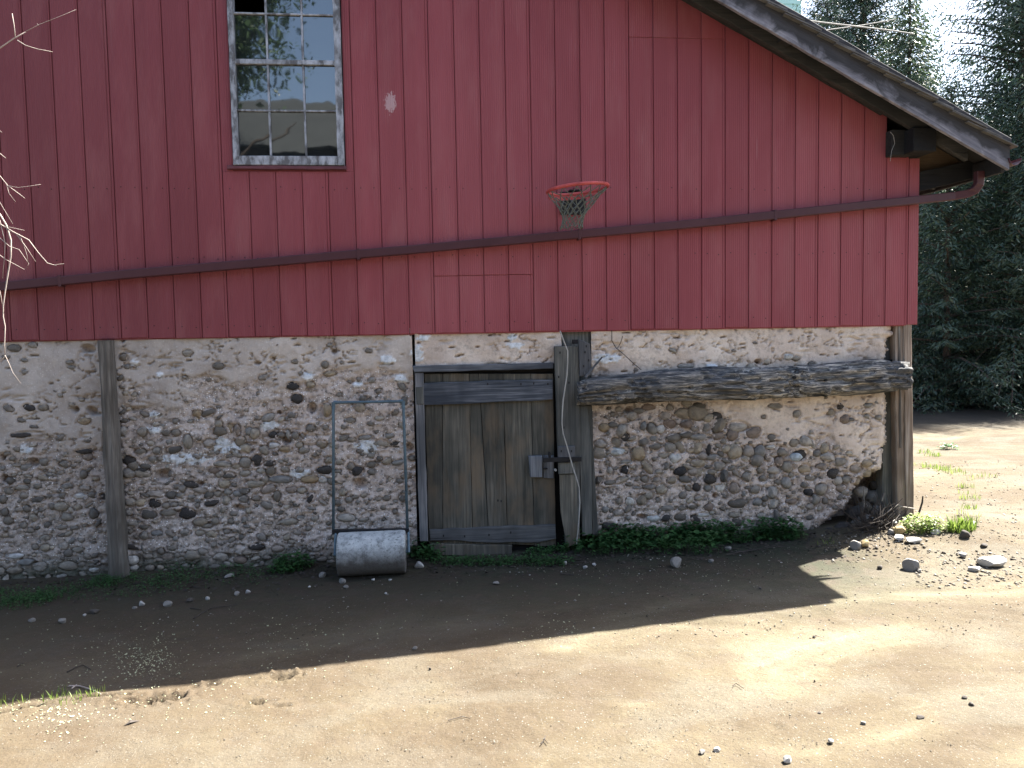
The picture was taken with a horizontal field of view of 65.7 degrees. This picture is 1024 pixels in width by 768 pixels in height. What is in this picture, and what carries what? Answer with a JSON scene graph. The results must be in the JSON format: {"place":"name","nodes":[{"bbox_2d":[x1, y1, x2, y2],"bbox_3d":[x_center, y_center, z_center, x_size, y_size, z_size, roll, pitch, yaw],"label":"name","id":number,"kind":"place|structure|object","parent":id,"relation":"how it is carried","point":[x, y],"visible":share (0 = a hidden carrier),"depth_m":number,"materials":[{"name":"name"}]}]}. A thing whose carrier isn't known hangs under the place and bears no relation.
{"place":"outdoors","nodes":[
{"label":"outdoors","id":0,"kind":"place"},
{"bbox_2d":[0,393,1023,767],"bbox_3d":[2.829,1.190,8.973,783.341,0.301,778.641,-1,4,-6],"label":"ground","id":1,"kind":"structure","parent":0,"point":[882,685],"depth_m":4.55,"materials":[{"name":"beige soil"}]},
{"bbox_2d":[0,10,74,381],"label":"bare branch","id":2,"kind":"object","parent":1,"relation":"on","point":[8,230],"visible":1,"depth_m":3.43,"materials":[{"name":"beige wood"}]},
{"bbox_2d":[58,618,65,622],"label":"stone","id":3,"kind":"object","parent":1,"relation":"on","point":[61,620],"visible":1,"depth_m":5.32,"materials":[{"name":"grey stone"}]},
{"bbox_2d":[69,684,100,694],"bbox_3d":[-2.295,1.644,4.266,0.260,0.009,0.046,1,4,27],"label":"fallen twig","id":4,"kind":"object","parent":1,"relation":"on","point":[73,686],"visible":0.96,"depth_m":4.30,"materials":[{"name":"grey wood"}]},
{"bbox_2d":[89,609,98,613],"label":"stone","id":5,"kind":"object","parent":1,"relation":"on","point":[92,611],"visible":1,"depth_m":5.49,"materials":[{"name":"grey stone"}]},
{"bbox_2d":[125,720,138,724],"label":"dry leaf","id":6,"kind":"object","parent":1,"relation":"on","point":[131,721],"visible":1,"depth_m":3.90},
{"bbox_2d":[0,562,274,609],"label":"ground weeds","id":7,"kind":"object","parent":1,"relation":"on","point":[39,595],"visible":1,"depth_m":6.03,"materials":[{"name":"green plant"}]},
{"bbox_2d":[163,601,172,606],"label":"stone","id":8,"kind":"object","parent":1,"relation":"on","point":[167,603],"visible":1,"depth_m":5.59,"materials":[{"name":"grey stone"}]},
{"bbox_2d":[190,604,236,618],"bbox_3d":[-2.074,1.567,5.463,0.313,0.010,0.223,-2,4,-11],"label":"fallen twig","id":9,"kind":"object","parent":1,"relation":"on","point":[208,609],"visible":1,"depth_m":5.52,"materials":[{"name":"brown wood"}]},
{"bbox_2d":[224,573,233,577],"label":"stone","id":10,"kind":"object","parent":1,"relation":"on","point":[228,575],"visible":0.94,"depth_m":6.18,"materials":[{"name":"grey stone"}]},
{"bbox_2d":[266,549,315,573],"bbox_3d":[-1.770,1.414,6.343,0.399,0.154,0.240,-3,4,-22],"label":"weed clump","id":11,"kind":"object","parent":1,"relation":"on","point":[281,563],"visible":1,"depth_m":6.32,"materials":[{"name":"green plant"}]},
{"bbox_2d":[319,572,325,577],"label":"stone","id":12,"kind":"object","parent":1,"relation":"on","point":[321,574],"visible":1,"depth_m":6.16,"materials":[{"name":"grey stone"}]},
{"bbox_2d":[339,578,345,583],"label":"stone","id":13,"kind":"object","parent":1,"relation":"on","point":[342,580],"visible":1,"depth_m":6.01,"materials":[{"name":"grey stone"}]},
{"bbox_2d":[332,399,409,575],"bbox_3d":[-1.119,0.814,6.216,0.611,1.352,0.424,-1,4,-6],"label":"lawn roller","id":14,"kind":"object","parent":1,"relation":"on","point":[373,551],"visible":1,"depth_m":6.09,"materials":[{"name":"metal"}]},
{"bbox_2d":[4,566,811,742],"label":"fallen petals","id":15,"kind":"object","parent":1,"relation":"on","point":[67,732],"visible":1,"depth_m":4.59,"materials":[{"name":"plant"}]},
{"bbox_2d":[0,532,832,706],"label":"grass sprigs","id":16,"kind":"object","parent":1,"relation":"on","point":[90,693],"depth_m":4.18,"materials":[{"name":"plant"}]},
{"bbox_2d":[414,561,423,567],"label":"stone","id":17,"kind":"object","parent":1,"relation":"on","point":[418,564],"visible":1,"depth_m":6.29,"materials":[{"name":"stone"}]},
{"bbox_2d":[406,537,445,561],"bbox_3d":[-0.738,1.356,6.547,0.308,0.168,0.366,-4,5,-37],"label":"weed clump","id":18,"kind":"object","parent":1,"relation":"on","point":[430,552],"visible":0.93,"depth_m":6.50,"materials":[{"name":"green plant"}]},
{"bbox_2d":[0,525,905,612],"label":"leaf litter","id":19,"kind":"object","parent":1,"relation":"on","point":[327,565],"visible":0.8,"depth_m":6.33,"materials":[{"name":"brown plant"}]},
{"bbox_2d":[429,543,574,566],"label":"ground weeds","id":20,"kind":"object","parent":1,"relation":"on","point":[533,559],"visible":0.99,"depth_m":6.39,"materials":[{"name":"green plant"}]},
{"bbox_2d":[0,0,1021,579],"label":"barn","id":21,"kind":"structure","parent":1,"relation":"on","point":[262,234],"depth_m":6.42,"materials":[{"name":"red paint"}]},
{"bbox_2d":[227,0,346,170],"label":"window","id":22,"kind":"structure","parent":21,"relation":"in","point":[285,60],"depth_m":6.21,"materials":[{"name":"paint"}]},
{"bbox_2d":[412,332,602,555],"bbox_3d":[-0.019,0.540,6.557,1.563,1.961,0.230,-1,4,-6],"label":"door","id":23,"kind":"structure","parent":21,"relation":"in","point":[495,474],"depth_m":6.58,"materials":[{"name":"grey wood"}]},
{"bbox_2d":[560,331,579,543],"bbox_3d":[0.479,0.446,6.517,0.156,1.768,0.011,-1,4,-6],"label":"hanging cord","id":24,"kind":"object","parent":21,"relation":"hanging from","point":[564,436],"visible":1,"depth_m":6.50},
{"bbox_2d":[546,181,609,229],"bbox_3d":[0.498,-1.373,6.179,0.491,0.354,0.643,-1,4,-6],"label":"basketball hoop","id":25,"kind":"object","parent":21,"relation":"attached to","point":[573,202],"visible":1,"depth_m":6.09,"materials":[{"name":"red metal"}]},
{"bbox_2d":[611,330,640,369],"bbox_3d":[0.955,-0.281,6.616,0.254,0.338,0.007,-1,4,-6],"label":"dry vine","id":26,"kind":"object","parent":21,"relation":"attached to","point":[620,351],"visible":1,"depth_m":6.61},
{"bbox_2d":[577,359,912,405],"bbox_3d":[1.966,-0.021,6.689,2.890,0.332,0.216,-1,4,-6],"label":"hewn log","id":27,"kind":"object","parent":21,"relation":"attached to","point":[862,377],"visible":1,"depth_m":6.62,"materials":[{"name":"grey wood"}]},
{"bbox_2d":[670,556,681,567],"bbox_3d":[1.278,1.392,6.190,0.084,0.088,0.082,-10,7,-24],"label":"stone","id":28,"kind":"object","parent":1,"relation":"on","point":[675,561],"visible":1,"depth_m":6.17,"materials":[{"name":"grey stone"}]},
{"bbox_2d":[555,516,807,554],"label":"ground weeds","id":29,"kind":"object","parent":1,"relation":"on","point":[643,537],"visible":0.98,"depth_m":6.71,"materials":[{"name":"green plant"}]},
{"bbox_2d":[713,747,720,751],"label":"stone","id":30,"kind":"object","parent":1,"relation":"on","point":[716,749],"visible":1,"depth_m":3.48,"materials":[{"name":"stone"}]},
{"bbox_2d":[726,546,786,554],"bbox_3d":[2.003,1.362,6.512,0.559,0.027,0.039,-2,4,-14],"label":"fallen twig","id":31,"kind":"object","parent":1,"relation":"on","point":[753,549],"visible":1,"depth_m":6.51,"materials":[{"name":"brown wood"}]},
{"bbox_2d":[783,755,791,763],"bbox_3d":[1.177,1.606,3.394,0.041,0.035,0.035,-13,6,-10],"label":"stone","id":32,"kind":"object","parent":1,"relation":"on","point":[787,759],"visible":1,"depth_m":3.38,"materials":[{"name":"stone"}]},
{"bbox_2d":[801,0,852,36],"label":"spruce tree","id":33,"kind":"object","parent":1,"relation":"on","point":[827,13],"visible":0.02,"depth_m":28.83,"materials":[{"name":"green plant"}]},
{"bbox_2d":[850,540,860,549],"bbox_3d":[2.788,1.308,6.439,0.087,0.075,0.077,9,6,14],"label":"stone","id":34,"kind":"object","parent":1,"relation":"on","point":[854,544],"visible":1,"depth_m":6.42,"materials":[{"name":"grey stone"}]},
{"bbox_2d":[861,540,868,546],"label":"stone","id":35,"kind":"object","parent":1,"relation":"on","point":[864,543],"visible":1,"depth_m":6.44,"materials":[{"name":"yellow stone"}]},
{"bbox_2d":[834,491,909,533],"bbox_3d":[3.055,1.132,6.769,0.720,0.446,0.512,-1,4,-6],"label":"brush pile","id":36,"kind":"object","parent":1,"relation":"on","point":[868,523],"visible":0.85,"depth_m":6.74,"materials":[{"name":"brown wood"}]},
{"bbox_2d":[792,0,964,349],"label":"spruce tree","id":37,"kind":"object","parent":1,"relation":"on","point":[852,9],"visible":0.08,"depth_m":23.67,"materials":[{"name":"green plant"}]},
{"bbox_2d":[863,486,915,524],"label":"bleached sticks","id":38,"kind":"object","parent":1,"relation":"on","point":[882,500],"visible":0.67,"depth_m":6.89,"materials":[{"name":"grey wood"}]},
{"bbox_2d":[892,525,905,533],"bbox_3d":[3.246,1.226,6.653,0.103,0.078,0.091,0,4,17],"label":"stone","id":39,"kind":"object","parent":1,"relation":"on","point":[900,529],"visible":0.97,"depth_m":6.63,"materials":[{"name":"yellow stone"}]},
{"bbox_2d":[894,534,903,540],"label":"stone","id":40,"kind":"object","parent":1,"relation":"on","point":[899,537],"visible":1,"depth_m":6.50,"materials":[{"name":"stone"}]},
{"bbox_2d":[902,558,919,571],"bbox_3d":[2.984,1.355,5.936,0.121,0.102,0.086,1,4,15],"label":"stone","id":41,"kind":"object","parent":1,"relation":"on","point":[909,564],"visible":0.99,"depth_m":5.91,"materials":[{"name":"grey stone"}]},
{"bbox_2d":[906,537,921,542],"bbox_3d":[3.276,1.273,6.475,0.124,0.047,0.073,3,4,3],"label":"stone","id":42,"kind":"object","parent":1,"relation":"on","point":[913,539],"visible":1,"depth_m":6.45,"materials":[{"name":"stone"}]},
{"bbox_2d":[917,496,923,515],"bbox_3d":[3.575,1.069,6.948,0.058,0.177,0.018,-1,4,-6],"label":"upright stick","id":43,"kind":"object","parent":1,"relation":"on","point":[920,505],"visible":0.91,"depth_m":6.94,"materials":[{"name":"wood"}]},
{"bbox_2d":[899,512,951,534],"bbox_3d":[3.465,1.168,6.693,0.434,0.164,0.256,-1,4,-6],"label":"clump","id":44,"kind":"object","parent":1,"relation":"on","point":[929,524],"visible":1,"depth_m":6.67,"materials":[{"name":"plant"}]},
{"bbox_2d":[876,0,992,383],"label":"spruce tree","id":45,"kind":"object","parent":1,"relation":"on","point":[909,46],"visible":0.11,"depth_m":21.49,"materials":[{"name":"green plant"}]},
{"bbox_2d":[931,529,940,534],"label":"stone","id":46,"kind":"object","parent":1,"relation":"on","point":[938,531],"visible":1,"depth_m":6.60,"materials":[{"name":"stone"}]},
{"bbox_2d":[937,442,958,449],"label":"crack weeds","id":47,"kind":"object","parent":1,"relation":"on","point":[947,445],"visible":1,"depth_m":11.71,"materials":[{"name":"green plant"}]},
{"bbox_2d":[911,283,1005,399],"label":"undergrowth","id":48,"kind":"object","parent":1,"relation":"on","point":[927,377],"visible":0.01,"depth_m":20.28,"materials":[{"name":"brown plant"}]},
{"bbox_2d":[945,513,978,533],"bbox_3d":[3.792,1.171,6.677,0.358,0.142,0.247,-1,4,-6],"label":"grass clump","id":49,"kind":"object","parent":1,"relation":"on","point":[962,524],"visible":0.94,"depth_m":6.65,"materials":[{"name":"green plant"}]},
{"bbox_2d":[958,552,966,557],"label":"stone","id":50,"kind":"object","parent":1,"relation":"on","point":[962,554],"visible":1,"depth_m":6.14,"materials":[{"name":"grey stone"}]},
{"bbox_2d":[959,530,970,537],"bbox_3d":[3.724,1.242,6.530,0.087,0.082,0.071,1,4,-4],"label":"stone","id":51,"kind":"object","parent":1,"relation":"on","point":[964,534],"visible":1,"depth_m":6.51,"materials":[{"name":"grey stone"}]},
{"bbox_2d":[911,82,1023,418],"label":"spruce tree","id":52,"kind":"object","parent":1,"relation":"on","point":[947,244],"visible":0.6,"depth_m":17.38,"materials":[{"name":"green plant"}]},
{"bbox_2d":[911,0,1023,403],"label":"spruce tree","id":53,"kind":"object","parent":1,"relation":"on","point":[1009,24],"visible":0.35,"depth_m":18.10,"materials":[{"name":"green plant"}]},
{"bbox_2d":[912,117,1023,411],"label":"spruce tree","id":54,"kind":"object","parent":1,"relation":"on","point":[1019,229],"visible":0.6,"depth_m":17.15,"materials":[{"name":"green plant"}]},
{"bbox_2d":[929,94,1015,318],"bbox_3d":[14.242,-3.938,23.586,6.462,9.161,6.974,0,4,15],"label":"spruce tree","id":55,"kind":"object","parent":1,"relation":"on","point":[976,222],"visible":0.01,"depth_m":23.27,"materials":[{"name":"green plant"}]},
{"bbox_2d":[968,566,979,571],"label":"stone","id":56,"kind":"object","parent":1,"relation":"on","point":[974,568],"visible":1,"depth_m":5.87,"materials":[{"name":"stone"}]},
{"bbox_2d":[977,556,1006,566],"bbox_3d":[3.627,1.341,5.992,0.182,0.080,0.166,-3,4,-24],"label":"stone","id":57,"kind":"object","parent":1,"relation":"on","point":[993,561],"visible":1,"depth_m":5.94,"materials":[{"name":"stone"}]},
{"bbox_2d":[979,0,1018,134],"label":"spruce tree","id":58,"kind":"object","parent":1,"relation":"on","point":[1002,64],"visible":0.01,"depth_m":28.38,"materials":[{"name":"green plant"}]},
{"bbox_2d":[777,0,800,13],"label":"green house","id":59,"kind":"structure","parent":0,"point":[788,3],"depth_m":33.94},
{"bbox_2d":[826,19,895,29],"bbox_3d":[8.354,-8.740,19.347,2.135,0.376,0.027,-1,4,-6],"label":"overhead wire","id":60,"kind":"object","parent":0,"point":[862,25],"visible":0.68,"depth_m":19.36,"materials":[{"name":"grey metal"}]},
{"bbox_2d":[812,20,913,34],"bbox_3d":[7.458,-8.607,18.859,4.423,0.503,0.034,-1,4,-6],"label":"overhead wire","id":61,"kind":"object","parent":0,"point":[862,27],"visible":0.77,"depth_m":18.95,"materials":[{"name":"grey metal"}]},
{"bbox_2d":[801,0,1020,286],"label":"sky","id":62,"kind":"structure","parent":0,"point":[927,3],"materials":[{"name":"white"}]},
{"bbox_2d":[913,448,997,523],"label":"crack grass","id":63,"kind":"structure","parent":0,"point":[948,467],"depth_m":9.48,"materials":[{"name":"green plant"}]}
]}

